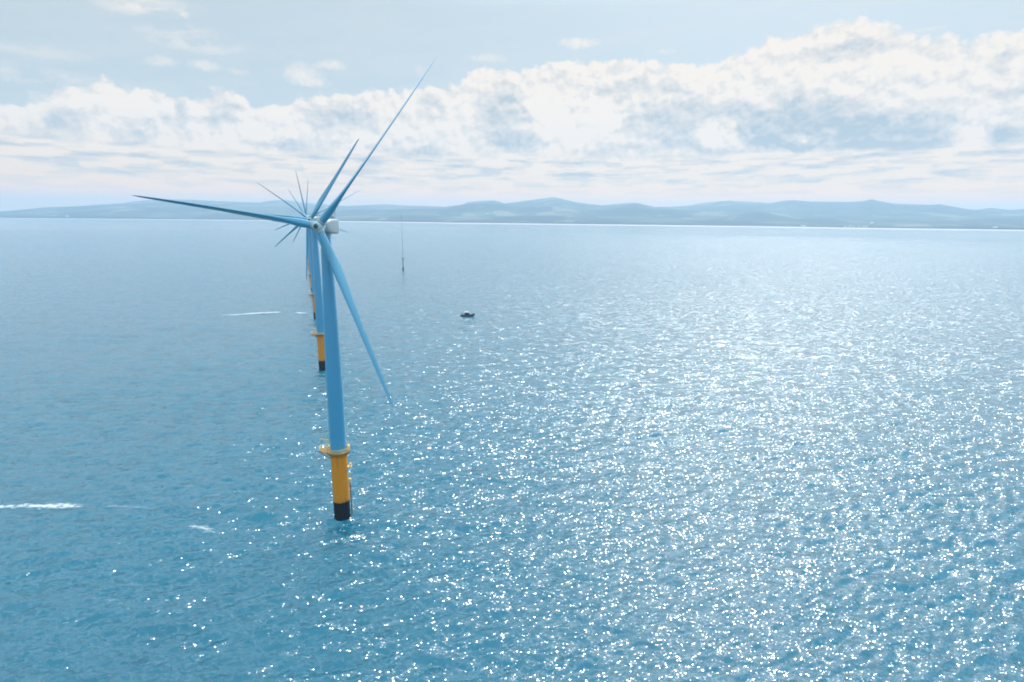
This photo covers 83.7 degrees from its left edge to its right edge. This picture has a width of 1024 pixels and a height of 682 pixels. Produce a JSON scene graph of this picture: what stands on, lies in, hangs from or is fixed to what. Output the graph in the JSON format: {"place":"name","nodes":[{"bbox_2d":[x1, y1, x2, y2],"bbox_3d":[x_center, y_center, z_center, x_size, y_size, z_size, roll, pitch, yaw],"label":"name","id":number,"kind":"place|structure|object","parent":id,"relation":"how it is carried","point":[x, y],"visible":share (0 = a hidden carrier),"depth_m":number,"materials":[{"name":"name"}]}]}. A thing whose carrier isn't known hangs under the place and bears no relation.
{"place":"outdoors","nodes":[
{"label":"outdoors","id":0,"kind":"place"},
{"bbox_2d":[0,216,1023,681],"bbox_3d":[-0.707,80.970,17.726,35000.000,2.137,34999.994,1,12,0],"label":"sea","id":1,"kind":"structure","parent":0,"point":[654,452],"depth_m":202.60,"materials":[{"name":"liquid"}]},
{"bbox_2d":[0,503,72,507],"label":"foam streak","id":2,"kind":"object","parent":1,"relation":"on","point":[50,505],"visible":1,"depth_m":164.79,"materials":[{"name":"white liquid"}]},
{"bbox_2d":[132,58,435,520],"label":"wind turbine","id":3,"kind":"object","parent":1,"relation":"in","point":[325,226],"visible":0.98,"depth_m":146.50,"materials":[{"name":"blue metal"}]},
{"bbox_2d":[276,184,333,276],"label":"wind turbine","id":4,"kind":"object","parent":1,"relation":"in","point":[307,214],"visible":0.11,"depth_m":751.36,"materials":[{"name":"blue metal"}]},
{"bbox_2d":[258,183,359,318],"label":"wind turbine","id":5,"kind":"object","parent":1,"relation":"in","point":[308,237],"visible":0.47,"depth_m":449.26,"materials":[{"name":"blue metal"}]},
{"bbox_2d":[288,189,332,266],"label":"wind turbine","id":6,"kind":"object","parent":1,"relation":"in","point":[302,212],"visible":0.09,"depth_m":897.96,"materials":[{"name":"blue metal"}]},
{"bbox_2d":[276,170,347,291],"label":"wind turbine","id":7,"kind":"object","parent":1,"relation":"in","point":[293,229],"visible":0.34,"depth_m":599.79,"materials":[{"name":"blue metal"}]},
{"bbox_2d":[267,139,358,370],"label":"wind turbine","id":8,"kind":"object","parent":1,"relation":"in","point":[319,328],"visible":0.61,"depth_m":299.88,"materials":[{"name":"blue metal"}]},
{"bbox_2d":[401,214,404,270],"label":"met mast","id":9,"kind":"object","parent":1,"relation":"in","point":[402,258],"visible":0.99,"depth_m":860.80,"materials":[{"name":"metal"}]},
{"bbox_2d":[460,311,474,316],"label":"workboat","id":10,"kind":"object","parent":1,"relation":"on","point":[466,314],"visible":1,"depth_m":481.42,"materials":[{"name":"paint"}]},
{"bbox_2d":[0,197,1023,227],"bbox_3d":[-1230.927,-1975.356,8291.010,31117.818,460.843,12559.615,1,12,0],"label":"hills","id":11,"kind":"structure","parent":0,"point":[880,214],"depth_m":7933.80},
{"bbox_2d":[0,218,1023,230],"bbox_3d":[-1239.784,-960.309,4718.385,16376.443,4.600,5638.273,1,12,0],"label":"beach","id":12,"kind":"structure","parent":0,"point":[591,224],"depth_m":5814.14,"materials":[{"name":"beige sand"}]},
{"bbox_2d":[0,0,1023,210],"label":"sky","id":13,"kind":"structure","parent":0,"point":[655,103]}
]}

